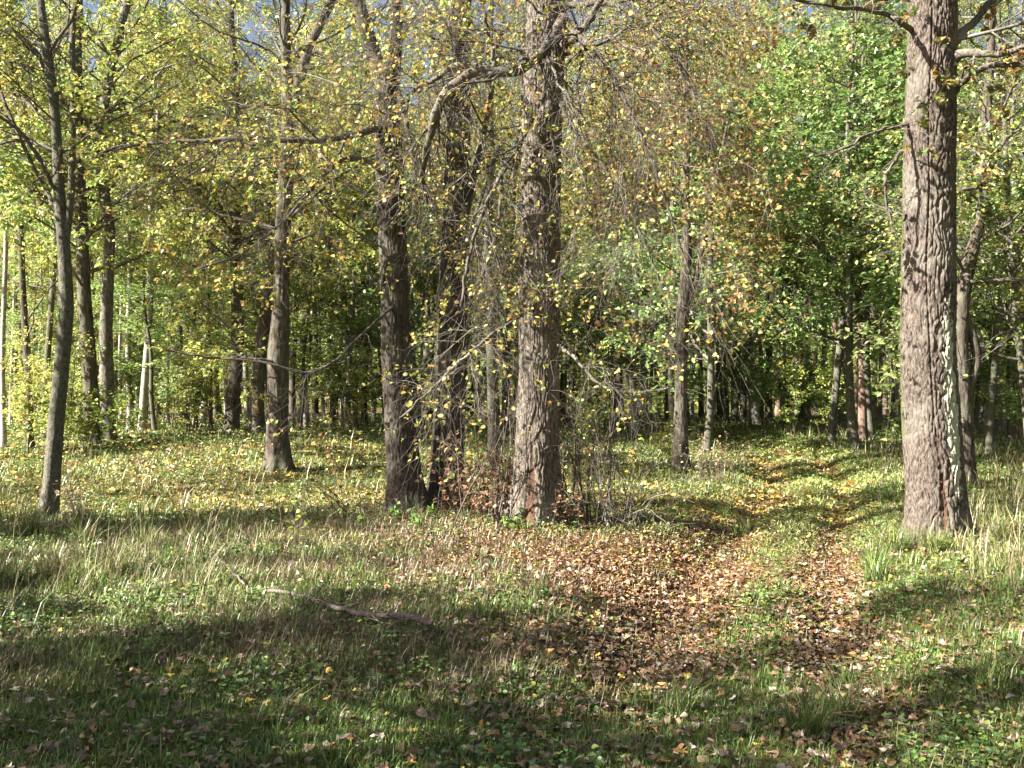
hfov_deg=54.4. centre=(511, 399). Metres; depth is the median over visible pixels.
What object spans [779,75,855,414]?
lime tree
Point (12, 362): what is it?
birch tree
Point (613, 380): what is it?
lime tree
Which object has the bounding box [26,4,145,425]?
lime tree
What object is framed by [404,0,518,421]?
lime tree
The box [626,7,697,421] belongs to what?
lime tree
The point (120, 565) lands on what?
grass
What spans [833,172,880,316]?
birch tree
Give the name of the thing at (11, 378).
shrub
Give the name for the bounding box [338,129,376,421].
birch tree
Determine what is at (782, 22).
pine tree
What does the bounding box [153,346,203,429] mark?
shrub
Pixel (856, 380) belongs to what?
pine tree
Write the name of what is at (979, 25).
pine tree
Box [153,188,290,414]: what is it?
maple tree
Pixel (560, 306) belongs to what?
maple tree
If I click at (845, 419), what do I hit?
pine tree
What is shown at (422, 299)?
birch tree
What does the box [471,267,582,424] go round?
maple tree
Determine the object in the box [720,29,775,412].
lime tree
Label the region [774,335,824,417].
shrub
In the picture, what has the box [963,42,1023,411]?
pine tree
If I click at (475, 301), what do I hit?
birch tree
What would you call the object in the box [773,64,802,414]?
pine tree
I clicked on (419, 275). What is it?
maple tree
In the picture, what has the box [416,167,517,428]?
maple tree
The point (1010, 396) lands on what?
shrub
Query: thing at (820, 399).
shrub
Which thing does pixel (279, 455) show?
lime tree
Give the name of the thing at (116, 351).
shrub
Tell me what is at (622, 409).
maple tree
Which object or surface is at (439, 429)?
lime tree
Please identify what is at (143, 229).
birch tree
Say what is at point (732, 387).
lime tree
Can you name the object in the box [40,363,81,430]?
shrub
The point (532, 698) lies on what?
ground cover
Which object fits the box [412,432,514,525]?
shrub
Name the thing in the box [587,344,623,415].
shrub
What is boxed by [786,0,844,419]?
pine tree
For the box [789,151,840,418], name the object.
birch tree
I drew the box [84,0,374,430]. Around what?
lime tree
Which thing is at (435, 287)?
maple tree
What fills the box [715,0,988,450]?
maple tree
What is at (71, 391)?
shrub
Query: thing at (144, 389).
birch tree
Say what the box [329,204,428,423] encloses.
maple tree
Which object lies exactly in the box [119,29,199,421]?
birch tree
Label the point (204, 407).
birch tree
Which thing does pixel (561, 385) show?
maple tree
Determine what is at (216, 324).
lime tree
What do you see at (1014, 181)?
birch tree
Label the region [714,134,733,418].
birch tree
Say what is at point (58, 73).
lime tree
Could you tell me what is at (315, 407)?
lime tree
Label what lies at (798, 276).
birch tree
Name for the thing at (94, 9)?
sky
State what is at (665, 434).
shrub
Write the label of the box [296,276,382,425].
maple tree
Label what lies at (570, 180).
lime tree
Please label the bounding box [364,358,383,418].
shrub
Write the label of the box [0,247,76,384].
maple tree
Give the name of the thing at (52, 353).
maple tree
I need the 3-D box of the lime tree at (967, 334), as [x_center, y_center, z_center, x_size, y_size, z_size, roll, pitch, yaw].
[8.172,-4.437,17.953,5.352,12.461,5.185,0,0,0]
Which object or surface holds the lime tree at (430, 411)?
on the ground at (740, 688)
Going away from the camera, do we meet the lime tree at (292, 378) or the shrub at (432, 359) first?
the lime tree at (292, 378)
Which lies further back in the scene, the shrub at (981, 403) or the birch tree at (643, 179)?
the birch tree at (643, 179)
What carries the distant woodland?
on the ground at (740, 688)
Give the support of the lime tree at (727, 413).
on the ground at (740, 688)
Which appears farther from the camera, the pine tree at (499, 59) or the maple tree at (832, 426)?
the pine tree at (499, 59)
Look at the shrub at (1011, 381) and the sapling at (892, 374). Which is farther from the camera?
the shrub at (1011, 381)
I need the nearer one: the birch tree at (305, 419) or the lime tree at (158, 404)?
the birch tree at (305, 419)
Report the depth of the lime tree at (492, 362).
18.93 m
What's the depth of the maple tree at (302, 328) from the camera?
27.94 m
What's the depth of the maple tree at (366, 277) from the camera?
32.14 m
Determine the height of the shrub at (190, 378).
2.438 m
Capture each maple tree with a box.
[0,0,91,248]
[0,0,190,438]
[0,0,193,381]
[0,70,124,359]
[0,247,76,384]
[0,251,119,392]
[9,264,156,400]
[71,205,254,430]
[84,0,268,427]
[93,52,230,418]
[118,169,257,427]
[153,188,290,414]
[159,3,275,418]
[187,228,266,371]
[206,199,370,427]
[210,141,319,403]
[251,7,412,420]
[260,0,445,429]
[289,260,433,428]
[290,28,502,373]
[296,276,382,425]
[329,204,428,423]
[347,167,482,431]
[355,170,470,381]
[366,0,518,316]
[368,205,518,398]
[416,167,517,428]
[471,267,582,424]
[495,153,610,420]
[497,271,627,421]
[509,106,721,433]
[559,168,655,432]
[562,1,864,453]
[566,0,808,437]
[575,237,723,434]
[580,183,662,422]
[589,39,786,422]
[627,1,831,421]
[687,217,780,427]
[700,0,996,443]
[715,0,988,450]
[718,1,970,430]
[727,0,1010,439]
[751,0,1022,299]
[826,0,1023,428]
[889,0,1023,452]
[962,218,1021,433]
[969,224,1023,438]
[984,297,1019,401]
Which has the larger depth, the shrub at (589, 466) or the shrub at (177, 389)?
the shrub at (177, 389)
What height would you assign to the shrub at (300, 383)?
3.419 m
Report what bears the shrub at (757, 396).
on the ground at (740, 688)
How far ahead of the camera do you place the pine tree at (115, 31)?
53.09 m
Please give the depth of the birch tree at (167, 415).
35.90 m
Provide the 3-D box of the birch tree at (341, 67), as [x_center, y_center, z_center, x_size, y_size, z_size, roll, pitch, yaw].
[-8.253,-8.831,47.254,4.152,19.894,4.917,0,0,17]
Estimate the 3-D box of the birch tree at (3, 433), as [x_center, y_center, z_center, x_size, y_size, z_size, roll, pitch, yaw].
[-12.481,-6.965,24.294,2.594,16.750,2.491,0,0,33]
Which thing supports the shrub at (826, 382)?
on the ground at (740, 688)
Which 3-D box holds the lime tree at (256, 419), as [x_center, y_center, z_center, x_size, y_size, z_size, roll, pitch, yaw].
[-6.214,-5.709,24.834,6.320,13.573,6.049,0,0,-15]
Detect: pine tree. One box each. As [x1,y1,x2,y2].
[89,0,169,150]
[243,0,326,145]
[441,16,503,410]
[470,0,525,299]
[484,0,572,128]
[568,59,608,416]
[608,3,673,414]
[748,44,775,417]
[749,0,808,415]
[767,1,840,418]
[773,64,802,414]
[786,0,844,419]
[799,11,865,413]
[811,20,846,400]
[814,0,899,440]
[826,75,861,421]
[849,0,905,427]
[854,331,858,412]
[868,22,888,415]
[868,86,896,418]
[869,186,896,414]
[958,0,985,407]
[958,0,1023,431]
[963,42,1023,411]
[977,6,1020,173]
[983,0,1023,441]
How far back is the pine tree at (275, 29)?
46.09 m
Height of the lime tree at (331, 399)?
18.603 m
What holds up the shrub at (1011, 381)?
on the ground at (740, 688)
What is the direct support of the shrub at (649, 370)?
on the ground at (740, 688)
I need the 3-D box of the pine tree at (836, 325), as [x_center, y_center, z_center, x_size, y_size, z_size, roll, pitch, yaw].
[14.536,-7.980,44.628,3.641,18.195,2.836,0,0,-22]
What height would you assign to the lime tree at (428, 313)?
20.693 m
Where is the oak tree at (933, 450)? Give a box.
[750,0,1023,543]
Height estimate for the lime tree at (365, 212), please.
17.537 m
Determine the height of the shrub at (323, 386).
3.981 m
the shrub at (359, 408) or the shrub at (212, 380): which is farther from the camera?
the shrub at (359, 408)
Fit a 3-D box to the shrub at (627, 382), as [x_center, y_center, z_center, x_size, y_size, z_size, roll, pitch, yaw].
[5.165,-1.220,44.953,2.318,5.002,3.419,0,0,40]
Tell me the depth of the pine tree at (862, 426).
27.91 m
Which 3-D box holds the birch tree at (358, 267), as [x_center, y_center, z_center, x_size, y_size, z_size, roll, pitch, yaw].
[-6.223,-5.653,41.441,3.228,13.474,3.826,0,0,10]
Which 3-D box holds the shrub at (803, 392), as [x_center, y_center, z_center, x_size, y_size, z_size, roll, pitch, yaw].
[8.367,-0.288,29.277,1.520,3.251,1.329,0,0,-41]
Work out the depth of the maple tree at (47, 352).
27.11 m
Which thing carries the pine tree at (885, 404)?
on the ground at (740, 688)
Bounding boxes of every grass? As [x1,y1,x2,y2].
[0,409,1023,767]
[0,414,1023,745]
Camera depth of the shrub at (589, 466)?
12.39 m
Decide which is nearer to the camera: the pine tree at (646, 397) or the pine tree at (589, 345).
the pine tree at (589, 345)
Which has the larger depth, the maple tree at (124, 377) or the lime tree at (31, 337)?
the lime tree at (31, 337)
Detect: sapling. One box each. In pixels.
[168,426,207,512]
[271,483,312,550]
[298,358,341,490]
[864,325,901,491]
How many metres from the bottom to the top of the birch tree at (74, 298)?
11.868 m
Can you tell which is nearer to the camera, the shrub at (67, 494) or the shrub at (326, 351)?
the shrub at (67, 494)
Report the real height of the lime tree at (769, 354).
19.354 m
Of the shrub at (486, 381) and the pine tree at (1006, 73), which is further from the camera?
the shrub at (486, 381)
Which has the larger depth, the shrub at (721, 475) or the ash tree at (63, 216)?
the shrub at (721, 475)
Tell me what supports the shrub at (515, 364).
on the ground at (740, 688)
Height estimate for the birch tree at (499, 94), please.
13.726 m
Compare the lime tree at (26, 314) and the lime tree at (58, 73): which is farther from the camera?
the lime tree at (58, 73)
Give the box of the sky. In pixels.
[0,0,1023,399]
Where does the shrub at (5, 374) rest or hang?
on the ground at (740, 688)
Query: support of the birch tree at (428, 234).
on the ground at (740, 688)
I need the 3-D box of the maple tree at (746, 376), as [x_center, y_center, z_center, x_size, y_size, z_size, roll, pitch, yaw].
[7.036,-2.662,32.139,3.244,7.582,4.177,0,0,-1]
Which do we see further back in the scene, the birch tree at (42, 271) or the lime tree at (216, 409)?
the lime tree at (216, 409)
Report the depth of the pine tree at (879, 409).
41.98 m
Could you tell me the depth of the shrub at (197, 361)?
25.95 m
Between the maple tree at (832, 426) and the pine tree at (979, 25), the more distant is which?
the pine tree at (979, 25)
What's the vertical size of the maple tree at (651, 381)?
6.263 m
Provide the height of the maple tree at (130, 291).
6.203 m
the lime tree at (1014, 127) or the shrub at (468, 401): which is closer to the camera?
the shrub at (468, 401)
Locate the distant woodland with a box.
[0,156,1015,409]
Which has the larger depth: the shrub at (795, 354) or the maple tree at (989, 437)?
the shrub at (795, 354)
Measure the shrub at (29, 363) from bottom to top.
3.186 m
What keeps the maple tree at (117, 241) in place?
on the ground at (740, 688)
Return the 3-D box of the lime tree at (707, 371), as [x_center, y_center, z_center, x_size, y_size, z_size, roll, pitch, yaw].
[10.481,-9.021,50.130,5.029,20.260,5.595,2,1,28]
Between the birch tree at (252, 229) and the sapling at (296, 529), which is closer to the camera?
the sapling at (296, 529)
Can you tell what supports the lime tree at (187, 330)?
on the ground at (740, 688)
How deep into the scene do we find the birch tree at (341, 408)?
33.98 m
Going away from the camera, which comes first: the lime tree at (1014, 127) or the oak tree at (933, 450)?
the oak tree at (933, 450)
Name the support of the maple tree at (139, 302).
on the ground at (740, 688)
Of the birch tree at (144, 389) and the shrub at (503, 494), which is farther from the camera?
the birch tree at (144, 389)
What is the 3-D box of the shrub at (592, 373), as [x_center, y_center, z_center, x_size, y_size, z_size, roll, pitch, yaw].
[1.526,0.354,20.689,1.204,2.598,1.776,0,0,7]
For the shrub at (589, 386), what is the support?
on the ground at (740, 688)
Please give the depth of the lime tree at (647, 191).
56.22 m
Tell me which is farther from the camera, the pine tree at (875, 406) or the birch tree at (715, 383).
the pine tree at (875, 406)
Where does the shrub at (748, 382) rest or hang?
on the ground at (740, 688)
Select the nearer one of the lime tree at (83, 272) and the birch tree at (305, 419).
the lime tree at (83, 272)
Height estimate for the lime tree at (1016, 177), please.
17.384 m
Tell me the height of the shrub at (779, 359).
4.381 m
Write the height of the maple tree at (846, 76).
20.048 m
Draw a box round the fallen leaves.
[0,414,1023,767]
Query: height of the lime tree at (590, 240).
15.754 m
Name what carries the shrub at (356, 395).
on the ground at (740, 688)
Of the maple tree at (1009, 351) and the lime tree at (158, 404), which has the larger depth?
the lime tree at (158, 404)
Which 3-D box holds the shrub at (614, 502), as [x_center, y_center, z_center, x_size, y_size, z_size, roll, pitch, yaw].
[1.068,0.873,11.717,2.855,2.149,3.156,0,0,0]
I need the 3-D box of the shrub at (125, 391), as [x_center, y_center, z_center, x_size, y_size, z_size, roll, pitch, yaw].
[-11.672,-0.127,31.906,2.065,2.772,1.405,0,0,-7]
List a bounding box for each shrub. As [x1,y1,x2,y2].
[0,322,50,454]
[5,336,20,410]
[5,353,49,428]
[5,356,22,403]
[12,376,170,454]
[15,328,115,445]
[15,359,76,419]
[16,356,73,444]
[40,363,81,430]
[52,462,93,521]
[54,336,125,405]
[68,344,122,427]
[72,323,126,401]
[115,380,126,416]
[116,357,177,420]
[126,304,189,413]
[133,329,170,416]
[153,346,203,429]
[155,346,204,435]
[159,351,206,429]
[168,328,247,428]
[170,308,230,429]
[213,333,265,404]
[219,353,251,407]
[284,423,473,518]
[289,351,319,407]
[296,343,325,411]
[309,339,339,410]
[310,308,344,416]
[311,342,345,411]
[314,352,369,420]
[329,324,380,413]
[333,343,381,430]
[343,501,438,528]
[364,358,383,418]
[411,332,434,409]
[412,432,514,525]
[416,304,597,526]
[417,317,487,441]
[472,356,501,411]
[474,370,499,415]
[486,391,716,541]
[496,298,517,406]
[497,327,689,529]
[501,507,524,528]
[508,330,518,390]
[509,346,563,414]
[551,474,585,527]
[560,345,610,423]
[560,355,613,464]
[570,365,613,439]
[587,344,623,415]
[602,322,648,403]
[618,393,707,468]
[639,331,664,397]
[658,308,707,404]
[659,342,706,417]
[674,426,757,486]
[720,320,730,403]
[724,350,787,423]
[733,359,764,405]
[740,336,777,404]
[755,330,790,400]
[768,340,823,433]
[769,339,819,421]
[772,336,806,408]
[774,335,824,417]
[781,362,817,423]
[807,342,857,425]
[807,355,855,432]
[810,312,858,416]
[855,345,895,409]
[870,316,898,394]
[871,359,894,409]
[973,355,1004,429]
[973,366,987,420]
[979,317,1015,424]
[985,329,1015,402]
[987,365,1023,451]
[988,310,1014,396]
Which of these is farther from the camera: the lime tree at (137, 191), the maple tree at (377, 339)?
the lime tree at (137, 191)
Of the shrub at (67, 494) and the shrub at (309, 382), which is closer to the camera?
the shrub at (67, 494)
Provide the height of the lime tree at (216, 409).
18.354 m
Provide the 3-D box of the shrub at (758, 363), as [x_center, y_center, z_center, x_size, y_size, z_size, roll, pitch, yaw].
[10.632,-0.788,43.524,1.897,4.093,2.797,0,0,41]
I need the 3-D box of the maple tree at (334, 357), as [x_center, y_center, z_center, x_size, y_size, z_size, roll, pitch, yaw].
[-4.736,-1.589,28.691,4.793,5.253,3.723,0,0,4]
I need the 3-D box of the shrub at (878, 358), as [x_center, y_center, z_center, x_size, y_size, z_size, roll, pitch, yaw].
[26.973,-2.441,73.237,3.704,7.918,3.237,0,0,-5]
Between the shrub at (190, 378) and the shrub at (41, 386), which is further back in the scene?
the shrub at (41, 386)
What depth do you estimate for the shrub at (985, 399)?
31.11 m
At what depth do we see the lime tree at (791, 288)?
37.93 m
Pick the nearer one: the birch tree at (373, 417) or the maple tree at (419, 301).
the birch tree at (373, 417)
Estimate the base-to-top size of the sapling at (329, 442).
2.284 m
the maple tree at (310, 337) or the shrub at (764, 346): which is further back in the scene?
the shrub at (764, 346)
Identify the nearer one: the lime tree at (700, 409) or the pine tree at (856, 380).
the lime tree at (700, 409)
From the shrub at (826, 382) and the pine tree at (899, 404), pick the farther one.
the pine tree at (899, 404)
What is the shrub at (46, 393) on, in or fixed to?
on the ground at (740, 688)
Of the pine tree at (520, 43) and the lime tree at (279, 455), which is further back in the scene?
the pine tree at (520, 43)
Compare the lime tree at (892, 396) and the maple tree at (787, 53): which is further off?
the lime tree at (892, 396)
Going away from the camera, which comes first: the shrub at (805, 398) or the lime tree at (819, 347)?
the shrub at (805, 398)
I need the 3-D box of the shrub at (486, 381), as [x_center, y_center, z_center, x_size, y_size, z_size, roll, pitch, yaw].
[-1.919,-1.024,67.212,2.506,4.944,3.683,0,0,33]
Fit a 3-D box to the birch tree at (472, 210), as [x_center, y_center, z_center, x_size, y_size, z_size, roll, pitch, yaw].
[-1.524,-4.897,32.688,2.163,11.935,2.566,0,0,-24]
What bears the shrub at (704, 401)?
on the ground at (740, 688)
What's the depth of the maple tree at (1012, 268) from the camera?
19.18 m
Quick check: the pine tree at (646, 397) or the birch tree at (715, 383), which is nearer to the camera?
the birch tree at (715, 383)
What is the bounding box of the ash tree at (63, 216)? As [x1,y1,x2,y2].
[0,0,261,517]
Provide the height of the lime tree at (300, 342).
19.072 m
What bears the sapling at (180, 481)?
on the ground at (740, 688)
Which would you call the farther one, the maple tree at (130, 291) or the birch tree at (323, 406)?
the birch tree at (323, 406)
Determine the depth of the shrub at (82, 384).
38.59 m
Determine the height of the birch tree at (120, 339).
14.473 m
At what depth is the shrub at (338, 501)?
13.32 m
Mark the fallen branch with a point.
(239, 579)
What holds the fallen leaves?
on the ground at (740, 688)
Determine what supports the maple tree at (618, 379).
on the ground at (740, 688)
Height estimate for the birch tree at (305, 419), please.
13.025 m
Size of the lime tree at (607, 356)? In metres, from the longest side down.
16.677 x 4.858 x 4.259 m
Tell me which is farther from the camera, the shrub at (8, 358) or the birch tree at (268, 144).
the shrub at (8, 358)
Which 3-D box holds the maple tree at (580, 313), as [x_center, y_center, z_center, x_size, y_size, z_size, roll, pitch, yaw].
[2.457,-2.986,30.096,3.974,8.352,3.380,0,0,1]
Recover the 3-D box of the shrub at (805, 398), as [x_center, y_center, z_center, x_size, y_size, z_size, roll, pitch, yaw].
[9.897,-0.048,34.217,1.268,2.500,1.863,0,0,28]
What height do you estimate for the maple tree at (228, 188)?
17.679 m
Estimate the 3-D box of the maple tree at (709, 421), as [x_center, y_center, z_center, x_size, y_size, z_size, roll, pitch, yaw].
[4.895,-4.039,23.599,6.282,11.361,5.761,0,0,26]
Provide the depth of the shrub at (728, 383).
45.75 m
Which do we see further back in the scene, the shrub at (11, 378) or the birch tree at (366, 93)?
the birch tree at (366, 93)
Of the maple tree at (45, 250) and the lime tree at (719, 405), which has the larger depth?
the lime tree at (719, 405)
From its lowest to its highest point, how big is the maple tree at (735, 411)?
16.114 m
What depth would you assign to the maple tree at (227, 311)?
35.67 m
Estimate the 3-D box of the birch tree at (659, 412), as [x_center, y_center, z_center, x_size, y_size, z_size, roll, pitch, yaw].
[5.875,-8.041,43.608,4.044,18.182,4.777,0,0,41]
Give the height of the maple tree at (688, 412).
14.562 m
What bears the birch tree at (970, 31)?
on the ground at (740, 688)
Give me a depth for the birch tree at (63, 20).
42.09 m
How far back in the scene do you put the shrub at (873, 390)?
37.15 m
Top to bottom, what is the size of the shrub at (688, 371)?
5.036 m
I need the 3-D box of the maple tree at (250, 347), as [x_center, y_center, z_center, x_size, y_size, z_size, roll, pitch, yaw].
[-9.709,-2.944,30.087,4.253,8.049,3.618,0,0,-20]
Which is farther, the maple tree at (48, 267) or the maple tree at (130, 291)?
the maple tree at (48, 267)
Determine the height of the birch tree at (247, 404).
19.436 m
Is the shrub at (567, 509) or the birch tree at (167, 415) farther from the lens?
the birch tree at (167, 415)
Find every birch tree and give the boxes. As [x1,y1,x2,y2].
[0,0,65,447]
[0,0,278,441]
[0,24,39,425]
[0,107,75,421]
[35,0,70,379]
[48,232,101,419]
[83,0,180,429]
[91,0,239,431]
[93,47,144,420]
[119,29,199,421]
[122,23,190,415]
[132,70,198,422]
[157,67,229,424]
[163,0,256,422]
[171,0,278,420]
[185,149,255,414]
[240,54,308,422]
[259,11,316,374]
[273,25,343,426]
[290,97,338,421]
[311,101,365,424]
[317,6,372,343]
[321,0,405,412]
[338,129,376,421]
[339,112,377,419]
[404,89,443,320]
[404,102,445,422]
[432,88,505,419]
[470,126,509,418]
[476,64,520,418]
[518,103,592,422]
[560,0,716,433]
[601,0,671,415]
[602,75,667,268]
[622,20,672,416]
[660,144,714,422]
[674,0,808,424]
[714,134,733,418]
[773,149,819,418]
[774,108,812,413]
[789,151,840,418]
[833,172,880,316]
[868,0,1023,422]
[868,176,898,415]
[999,108,1023,412]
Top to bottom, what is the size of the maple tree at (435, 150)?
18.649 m
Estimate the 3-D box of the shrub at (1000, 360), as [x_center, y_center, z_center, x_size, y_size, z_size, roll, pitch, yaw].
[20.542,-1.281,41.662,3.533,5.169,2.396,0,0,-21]
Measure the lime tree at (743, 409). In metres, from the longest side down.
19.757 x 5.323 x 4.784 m
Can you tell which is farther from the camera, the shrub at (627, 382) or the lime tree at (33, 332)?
the lime tree at (33, 332)
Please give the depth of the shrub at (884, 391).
47.61 m
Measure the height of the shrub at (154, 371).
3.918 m
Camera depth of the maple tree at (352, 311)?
28.03 m
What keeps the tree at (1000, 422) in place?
on the ground at (740, 688)
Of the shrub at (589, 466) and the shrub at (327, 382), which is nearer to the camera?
the shrub at (589, 466)
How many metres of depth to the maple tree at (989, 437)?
23.94 m
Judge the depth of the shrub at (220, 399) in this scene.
46.27 m
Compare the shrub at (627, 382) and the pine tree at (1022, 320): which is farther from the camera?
the shrub at (627, 382)
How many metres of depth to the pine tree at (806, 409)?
43.85 m
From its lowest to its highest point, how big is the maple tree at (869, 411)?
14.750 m
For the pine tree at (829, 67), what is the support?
on the ground at (740, 688)
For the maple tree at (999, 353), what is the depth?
33.03 m
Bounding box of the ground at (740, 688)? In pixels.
[0,404,1023,767]
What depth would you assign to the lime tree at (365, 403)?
33.96 m
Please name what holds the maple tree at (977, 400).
on the ground at (740, 688)
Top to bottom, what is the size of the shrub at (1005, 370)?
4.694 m
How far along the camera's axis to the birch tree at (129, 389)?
29.88 m
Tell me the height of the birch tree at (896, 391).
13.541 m
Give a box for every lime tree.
[0,0,49,420]
[0,0,111,448]
[0,0,221,446]
[0,57,97,409]
[2,1,68,410]
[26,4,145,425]
[31,0,117,332]
[44,96,194,412]
[63,0,689,513]
[74,0,192,415]
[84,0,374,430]
[87,0,443,472]
[100,2,175,415]
[131,0,388,434]
[154,20,224,417]
[167,87,230,427]
[178,3,229,419]
[186,0,889,533]
[219,0,354,423]
[251,76,352,415]
[255,12,342,420]
[264,0,748,507]
[277,1,373,420]
[291,0,419,424]
[299,0,683,475]
[323,34,378,417]
[361,3,506,415]
[404,0,482,419]
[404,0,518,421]
[471,0,576,432]
[471,77,519,415]
[494,0,651,421]
[498,8,642,427]
[560,0,820,472]
[561,44,628,421]
[562,0,729,426]
[589,47,669,398]
[591,97,628,412]
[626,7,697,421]
[676,3,733,417]
[690,0,751,420]
[693,191,756,424]
[695,67,732,414]
[698,0,754,418]
[707,0,827,422]
[709,0,834,420]
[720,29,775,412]
[735,179,837,409]
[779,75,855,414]
[779,92,832,418]
[807,0,1023,485]
[840,180,896,416]
[958,0,1023,296]
[979,27,1023,251]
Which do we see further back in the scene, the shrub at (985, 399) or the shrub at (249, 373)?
the shrub at (249, 373)
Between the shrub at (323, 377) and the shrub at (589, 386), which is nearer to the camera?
the shrub at (589, 386)
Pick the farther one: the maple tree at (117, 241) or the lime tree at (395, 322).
the maple tree at (117, 241)
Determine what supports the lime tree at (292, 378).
on the ground at (740, 688)
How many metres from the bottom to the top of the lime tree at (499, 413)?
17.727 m
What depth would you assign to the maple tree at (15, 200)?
19.73 m
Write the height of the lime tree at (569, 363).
13.968 m
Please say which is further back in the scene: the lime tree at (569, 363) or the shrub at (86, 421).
the lime tree at (569, 363)
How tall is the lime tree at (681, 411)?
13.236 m
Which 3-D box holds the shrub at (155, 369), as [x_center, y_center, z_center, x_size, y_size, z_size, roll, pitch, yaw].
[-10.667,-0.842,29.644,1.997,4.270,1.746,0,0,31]
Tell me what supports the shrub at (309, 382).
on the ground at (740, 688)
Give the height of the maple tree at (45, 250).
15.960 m
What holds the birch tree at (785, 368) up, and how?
on the ground at (740, 688)
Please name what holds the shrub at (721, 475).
on the ground at (740, 688)
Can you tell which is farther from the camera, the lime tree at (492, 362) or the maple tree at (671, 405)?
the maple tree at (671, 405)
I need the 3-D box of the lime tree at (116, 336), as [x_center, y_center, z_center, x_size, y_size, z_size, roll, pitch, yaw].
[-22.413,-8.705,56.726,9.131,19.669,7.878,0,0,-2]
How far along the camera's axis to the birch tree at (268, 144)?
54.70 m
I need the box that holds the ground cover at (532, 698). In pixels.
[0,412,1023,767]
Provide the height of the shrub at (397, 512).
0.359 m
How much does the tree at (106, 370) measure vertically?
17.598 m
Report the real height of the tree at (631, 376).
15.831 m
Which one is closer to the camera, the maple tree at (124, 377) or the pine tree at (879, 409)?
the maple tree at (124, 377)
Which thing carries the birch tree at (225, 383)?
on the ground at (740, 688)
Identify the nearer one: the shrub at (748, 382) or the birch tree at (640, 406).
the shrub at (748, 382)
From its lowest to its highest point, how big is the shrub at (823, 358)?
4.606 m
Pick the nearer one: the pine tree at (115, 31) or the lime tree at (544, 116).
the lime tree at (544, 116)
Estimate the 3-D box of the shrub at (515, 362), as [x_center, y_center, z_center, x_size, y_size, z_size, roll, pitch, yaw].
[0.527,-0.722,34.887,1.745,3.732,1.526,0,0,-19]
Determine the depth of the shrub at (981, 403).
31.50 m
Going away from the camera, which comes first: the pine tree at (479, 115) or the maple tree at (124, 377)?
the maple tree at (124, 377)
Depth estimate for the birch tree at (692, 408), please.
36.95 m
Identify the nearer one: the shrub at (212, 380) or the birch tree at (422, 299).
the shrub at (212, 380)
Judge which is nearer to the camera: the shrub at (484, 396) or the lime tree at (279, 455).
the lime tree at (279, 455)
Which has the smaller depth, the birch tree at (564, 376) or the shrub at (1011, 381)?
the shrub at (1011, 381)
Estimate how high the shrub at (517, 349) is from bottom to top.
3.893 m
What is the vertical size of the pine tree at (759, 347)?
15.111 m
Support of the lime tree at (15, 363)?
on the ground at (740, 688)
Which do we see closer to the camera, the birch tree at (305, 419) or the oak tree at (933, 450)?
the oak tree at (933, 450)
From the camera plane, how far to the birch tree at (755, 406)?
33.91 m
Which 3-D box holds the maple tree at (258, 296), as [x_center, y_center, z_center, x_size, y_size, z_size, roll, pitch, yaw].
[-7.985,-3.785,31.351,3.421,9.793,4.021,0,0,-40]
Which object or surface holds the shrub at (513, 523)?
on the ground at (740, 688)
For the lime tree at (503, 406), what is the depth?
30.03 m
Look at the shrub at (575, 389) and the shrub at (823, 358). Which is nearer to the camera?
the shrub at (575, 389)
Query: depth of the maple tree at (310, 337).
36.04 m
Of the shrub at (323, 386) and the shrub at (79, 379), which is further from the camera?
the shrub at (323, 386)
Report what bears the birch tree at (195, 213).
on the ground at (740, 688)
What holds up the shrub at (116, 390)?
on the ground at (740, 688)
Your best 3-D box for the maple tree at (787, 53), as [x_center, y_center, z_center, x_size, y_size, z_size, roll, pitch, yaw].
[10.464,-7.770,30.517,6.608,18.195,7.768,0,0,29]
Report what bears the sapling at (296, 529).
on the ground at (740, 688)

